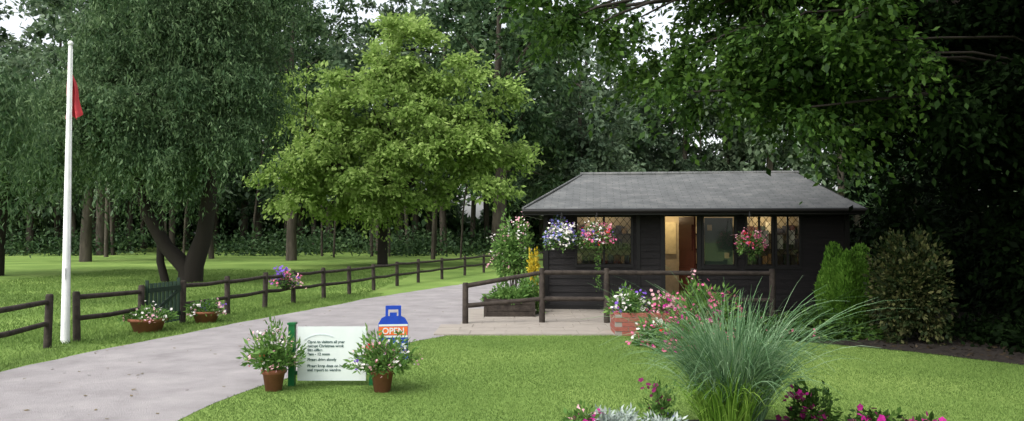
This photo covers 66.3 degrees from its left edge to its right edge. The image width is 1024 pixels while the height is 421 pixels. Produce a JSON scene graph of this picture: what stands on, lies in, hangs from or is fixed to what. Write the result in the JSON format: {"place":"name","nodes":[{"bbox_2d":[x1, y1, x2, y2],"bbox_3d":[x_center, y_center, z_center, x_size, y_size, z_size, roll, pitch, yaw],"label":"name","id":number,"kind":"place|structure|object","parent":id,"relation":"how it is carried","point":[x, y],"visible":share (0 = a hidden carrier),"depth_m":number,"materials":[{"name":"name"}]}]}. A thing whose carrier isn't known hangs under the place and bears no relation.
{"place":"outdoors","nodes":[
{"label":"outdoors","id":0,"kind":"place"},
{"bbox_2d":[0,276,538,420],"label":"path","id":1,"kind":"structure","parent":0,"point":[189,373],"depth_m":9.72,"materials":[{"name":"grey concrete"}]},
{"bbox_2d":[23,288,469,418],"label":"fallen leaves","id":2,"kind":"object","parent":1,"relation":"on","point":[173,348],"visible":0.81,"depth_m":9.34,"materials":[{"name":"brown plant"}]},
{"bbox_2d":[0,0,871,218],"label":"sky","id":3,"kind":"structure","parent":0,"point":[12,24],"materials":[{"name":"white"}]},
{"bbox_2d":[0,237,1023,420],"bbox_3d":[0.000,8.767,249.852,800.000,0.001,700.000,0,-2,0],"label":"ground","id":4,"kind":"structure","parent":0,"point":[18,266],"depth_m":10.19,"materials":[{"name":"green plant"}]},
{"bbox_2d":[0,294,53,348],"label":"wooden fence","id":5,"kind":"object","parent":4,"relation":"on","point":[47,323],"visible":0.84,"depth_m":11.37,"materials":[{"name":"brown wood"}]},
{"bbox_2d":[0,47,88,257],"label":"willow tree","id":6,"kind":"object","parent":4,"relation":"on","point":[11,111],"visible":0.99,"depth_m":18.07,"materials":[{"name":"green plant"}]},
{"bbox_2d":[0,83,121,275],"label":"willow tree","id":7,"kind":"object","parent":4,"relation":"on","point":[5,214],"visible":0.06,"depth_m":30.82,"materials":[{"name":"green plant"}]},
{"bbox_2d":[60,41,82,343],"bbox_3d":[-6.826,-0.275,12.126,0.262,4.735,0.206,0,-2,0],"label":"flagpole","id":8,"kind":"object","parent":4,"relation":"on","point":[74,109],"visible":0.98,"depth_m":12.08,"materials":[{"name":"white metal"}]},
{"bbox_2d":[0,0,154,261],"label":"woodland tree","id":9,"kind":"object","parent":4,"relation":"on","point":[85,251],"visible":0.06,"depth_m":44.44,"materials":[{"name":"green plant"}]},
{"bbox_2d":[117,300,178,332],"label":"potted flowers","id":10,"kind":"object","parent":4,"relation":"on","point":[142,319],"visible":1,"depth_m":13.29,"materials":[{"name":"green plant"}]},
{"bbox_2d":[0,0,331,282],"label":"willow tree","id":11,"kind":"object","parent":4,"relation":"on","point":[158,120],"visible":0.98,"depth_m":25.14,"materials":[{"name":"green plant"}]},
{"bbox_2d":[183,297,226,322],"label":"potted flowers","id":12,"kind":"object","parent":4,"relation":"on","point":[211,311],"visible":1,"depth_m":14.70,"materials":[{"name":"green plant"}]},
{"bbox_2d":[237,315,307,391],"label":"potted flowers","id":13,"kind":"object","parent":4,"relation":"on","point":[272,360],"visible":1,"depth_m":8.38,"materials":[{"name":"green plant"}]},
{"bbox_2d":[192,0,385,260],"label":"woodland tree","id":14,"kind":"object","parent":4,"relation":"on","point":[291,244],"visible":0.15,"depth_m":47.95,"materials":[{"name":"green plant"}]},
{"bbox_2d":[72,250,543,341],"bbox_3d":[-3.030,2.081,25.931,1.014,0.910,28.488,-1,-2,17],"label":"wooden fence","id":15,"kind":"object","parent":4,"relation":"on","point":[77,297],"visible":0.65,"depth_m":17.56,"materials":[{"name":"brown wood"}]},
{"bbox_2d":[145,278,181,322],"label":"picket gate","id":16,"kind":"structure","parent":15,"relation":"attached to","point":[165,295],"depth_m":14.22,"materials":[{"name":"green paint"}]},
{"bbox_2d":[269,265,305,288],"bbox_3d":[-5.371,1.604,18.606,0.894,0.624,0.694,1,-2,-39],"label":"fence basket","id":17,"kind":"object","parent":15,"relation":"attached to","point":[286,281],"visible":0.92,"depth_m":18.48,"materials":[{"name":"plant"}]},
{"bbox_2d":[287,322,372,385],"bbox_3d":[-2.020,1.622,8.715,0.940,0.750,0.094,0,-2,0],"label":"information sign","id":18,"kind":"object","parent":4,"relation":"on","point":[327,351],"visible":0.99,"depth_m":8.70,"materials":[{"name":"white paint"}]},
{"bbox_2d":[340,323,422,392],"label":"potted flowers","id":19,"kind":"object","parent":4,"relation":"on","point":[388,364],"visible":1,"depth_m":8.31,"materials":[{"name":"green plant"}]},
{"bbox_2d":[378,305,407,358],"bbox_3d":[-1.617,1.647,10.678,0.395,0.724,0.303,0,-2,-8],"label":"advertising board","id":20,"kind":"object","parent":4,"relation":"on","point":[390,324],"visible":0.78,"depth_m":10.55,"materials":[{"name":"blue paint"}]},
{"bbox_2d":[242,8,545,264],"bbox_3d":[-5.707,-3.825,39.496,15.561,13.481,9.464,0,-2,0],"label":"maple tree","id":21,"kind":"object","parent":4,"relation":"on","point":[469,139],"visible":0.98,"depth_m":38.08,"materials":[{"name":"green plant"}]},
{"bbox_2d":[5,157,942,256],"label":"understorey hedge","id":22,"kind":"object","parent":4,"relation":"on","point":[419,244],"visible":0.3,"depth_m":66.64,"materials":[{"name":"green plant"}]},
{"bbox_2d":[405,0,593,260],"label":"woodland tree","id":23,"kind":"object","parent":4,"relation":"on","point":[532,126],"visible":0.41,"depth_m":46.41,"materials":[{"name":"green plant"}]},
{"bbox_2d":[0,0,1018,259],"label":"woodland belt","id":24,"kind":"object","parent":4,"relation":"on","point":[660,152],"visible":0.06,"depth_m":68.58,"materials":[{"name":"green plant"}]},
{"bbox_2d":[486,208,534,287],"bbox_3d":[-0.016,1.074,17.916,1.163,2.278,1.111,0,-2,0],"label":"rose bush","id":25,"kind":"object","parent":4,"relation":"on","point":[512,251],"visible":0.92,"depth_m":17.74,"materials":[{"name":"green plant"}]},
{"bbox_2d":[508,41,650,203],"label":"woodland tree","id":26,"kind":"object","parent":4,"relation":"on","point":[595,152],"visible":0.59,"depth_m":49.20,"materials":[{"name":"green plant"}]},
{"bbox_2d":[462,268,775,323],"bbox_3d":[1.944,1.639,14.460,5.715,1.140,0.316,0,-2,2],"label":"timber railing","id":27,"kind":"object","parent":4,"relation":"on","point":[542,298],"visible":0.69,"depth_m":14.49,"materials":[{"name":"brown wood"}]},
{"bbox_2d":[626,313,676,347],"bbox_3d":[2.161,1.856,11.924,0.875,0.625,0.873,0,-2,0],"label":"white flower clump","id":28,"kind":"object","parent":4,"relation":"on","point":[641,335],"visible":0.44,"depth_m":11.75,"materials":[{"name":"green plant"}]},
{"bbox_2d":[651,315,714,352],"bbox_3d":[2.474,1.823,11.254,1.026,0.630,1.019,-1,-2,23],"label":"mixed flower clump","id":29,"kind":"object","parent":4,"relation":"on","point":[676,324],"visible":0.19,"depth_m":11.17,"materials":[{"name":"green plant"}]},
{"bbox_2d":[522,171,867,312],"bbox_3d":[3.975,0.643,19.009,6.964,3.190,6.103,0,-2,6],"label":"timber hut","id":30,"kind":"object","parent":4,"relation":"on","point":[677,221],"visible":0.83,"depth_m":17.01,"materials":[{"name":"black wood"}]},
{"bbox_2d":[542,212,582,252],"bbox_3d":[1.022,0.463,16.244,0.808,0.850,0.743,-1,-2,28],"label":"hanging basket","id":31,"kind":"object","parent":30,"relation":"hanging from","point":[562,238],"visible":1,"depth_m":16.12,"materials":[{"name":"plant"}]},
{"bbox_2d":[575,212,616,289],"bbox_3d":[1.731,0.852,16.153,0.900,1.632,0.892,0,-2,0],"label":"hanging basket","id":32,"kind":"object","parent":30,"relation":"hanging from","point":[597,239],"visible":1,"depth_m":16.07,"materials":[{"name":"plant"}]},
{"bbox_2d":[679,217,695,296],"bbox_3d":[3.847,1.039,17.269,0.086,1.800,0.645,1,-2,-18],"label":"door","id":33,"kind":"structure","parent":30,"relation":"in","point":[687,225],"depth_m":17.23,"materials":[{"name":"brown wood"}]},
{"bbox_2d":[734,212,768,260],"bbox_3d":[4.780,0.522,15.639,0.730,1.003,0.767,0,-2,0],"label":"hanging basket","id":34,"kind":"object","parent":30,"relation":"hanging from","point":[747,243],"visible":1,"depth_m":15.53,"materials":[{"name":"metal"}]},
{"bbox_2d":[663,270,746,339],"bbox_3d":[3.051,1.562,12.527,1.282,1.239,1.027,0,-2,-13],"label":"pink flower clump","id":35,"kind":"object","parent":4,"relation":"on","point":[687,305],"visible":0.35,"depth_m":12.44,"materials":[{"name":"green plant"}]},
{"bbox_2d":[682,419,793,420],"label":"flower bed soil","id":36,"kind":"structure","parent":4,"relation":"on","point":[764,420],"depth_m":6.84,"materials":[{"name":"brown soil"}]},
{"bbox_2d":[561,400,601,420],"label":"petunia","id":37,"kind":"object","parent":36,"relation":"on","point":[582,416],"visible":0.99,"depth_m":6.44,"materials":[{"name":"green plant"}]},
{"bbox_2d":[591,403,645,420],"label":"dusty miller","id":38,"kind":"object","parent":36,"relation":"on","point":[621,415],"visible":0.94,"depth_m":6.42,"materials":[{"name":"silver plant"}]},
{"bbox_2d":[637,373,681,420],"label":"petunia","id":39,"kind":"object","parent":36,"relation":"on","point":[660,404],"visible":0.87,"depth_m":6.84,"materials":[{"name":"green plant"}]},
{"bbox_2d":[641,410,688,420],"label":"dusty miller","id":40,"kind":"object","parent":36,"relation":"on","point":[655,418],"visible":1,"depth_m":6.21,"materials":[{"name":"white plant"}]},
{"bbox_2d":[581,276,908,420],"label":"ornamental grass","id":41,"kind":"object","parent":36,"relation":"on","point":[748,356],"depth_m":6.33,"materials":[{"name":"green plant"}]},
{"bbox_2d":[775,378,843,420],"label":"petunia","id":42,"kind":"object","parent":36,"relation":"on","point":[807,403],"visible":0.99,"depth_m":6.75,"materials":[{"name":"pink plant"}]},
{"bbox_2d":[841,404,911,420],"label":"petunia","id":43,"kind":"object","parent":36,"relation":"on","point":[884,416],"visible":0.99,"depth_m":6.40,"materials":[{"name":"pink plant"}]},
{"bbox_2d":[909,410,945,420],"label":"petunia","id":44,"kind":"object","parent":36,"relation":"on","point":[923,417],"visible":1,"depth_m":6.20,"materials":[{"name":"pink plant"}]},
{"bbox_2d":[490,0,1023,323],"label":"oak tree","id":45,"kind":"object","parent":4,"relation":"on","point":[813,66],"visible":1,"depth_m":11.94,"materials":[{"name":"green plant"}]},
{"bbox_2d":[434,309,614,335],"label":"patio","id":46,"kind":"structure","parent":0,"point":[563,322],"depth_m":14.11,"materials":[{"name":"beige concrete"}]},
{"bbox_2d":[479,283,536,316],"bbox_3d":[-0.075,1.799,15.874,1.154,0.701,0.738,0,-2,7],"label":"wooden planter","id":47,"kind":"object","parent":46,"relation":"on","point":[526,309],"visible":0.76,"depth_m":15.57,"materials":[{"name":"brown wood"}]},
{"bbox_2d":[526,247,540,284],"bbox_3d":[0.465,1.320,16.865,0.366,1.128,0.459,0,-2,0],"label":"yellow shrub","id":48,"kind":"object","parent":47,"relation":"in","point":[535,266],"visible":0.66,"depth_m":16.83,"materials":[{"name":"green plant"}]},
{"bbox_2d":[515,269,545,313],"bbox_3d":[0.356,1.723,16.353,0.737,0.992,0.766,-1,-2,30],"label":"green shrub","id":49,"kind":"object","parent":46,"relation":"on","point":[533,286],"visible":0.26,"depth_m":16.26,"materials":[{"name":"green plant"}]},
{"bbox_2d":[602,281,685,335],"bbox_3d":[2.250,1.634,13.278,1.474,0.884,0.900,0,-2,0],"label":"brick planter","id":50,"kind":"object","parent":46,"relation":"on","point":[621,327],"visible":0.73,"depth_m":13.09,"materials":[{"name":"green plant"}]},
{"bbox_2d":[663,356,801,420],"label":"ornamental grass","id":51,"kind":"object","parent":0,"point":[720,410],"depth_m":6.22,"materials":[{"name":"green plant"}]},
{"bbox_2d":[719,299,1023,364],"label":"woodland soil","id":52,"kind":"structure","parent":0,"point":[982,349],"depth_m":11.65,"materials":[{"name":"brown soil"}]},
{"bbox_2d":[719,303,893,340],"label":"bedding plants","id":53,"kind":"object","parent":52,"relation":"on","point":[850,332],"visible":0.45,"depth_m":12.40,"materials":[{"name":"green plant"}]},
{"bbox_2d":[813,241,877,328],"bbox_3d":[5.916,1.450,13.875,0.997,1.838,1.010,1,-2,-24],"label":"conifer shrub","id":54,"kind":"object","parent":52,"relation":"on","point":[842,273],"visible":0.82,"depth_m":13.65,"materials":[{"name":"green plant"}]},
{"bbox_2d":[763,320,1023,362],"bbox_3d":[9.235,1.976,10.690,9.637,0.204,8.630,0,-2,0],"label":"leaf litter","id":55,"kind":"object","parent":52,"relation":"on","point":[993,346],"visible":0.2,"depth_m":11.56,"materials":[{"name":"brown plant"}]},
{"bbox_2d":[775,1,1023,319],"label":"evergreen thicket","id":56,"kind":"object","parent":52,"relation":"on","point":[858,234],"visible":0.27,"depth_m":15.60,"materials":[{"name":"green plant"}]},
{"bbox_2d":[862,224,958,345],"bbox_3d":[6.194,1.266,12.270,1.136,2.147,1.374,0,-2,10],"label":"variegated shrub","id":57,"kind":"object","parent":52,"relation":"on","point":[910,277],"visible":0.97,"depth_m":12.00,"materials":[{"name":"green plant"}]},
{"bbox_2d":[872,303,1023,354],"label":"ivy ground cover","id":58,"kind":"object","parent":52,"relation":"on","point":[981,331],"visible":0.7,"depth_m":12.19,"materials":[{"name":"green plant"}]},
{"bbox_2d":[1000,312,1023,349],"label":"fern","id":59,"kind":"object","parent":52,"relation":"on","point":[1017,339],"visible":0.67,"depth_m":11.42,"materials":[{"name":"green plant"}]}
]}

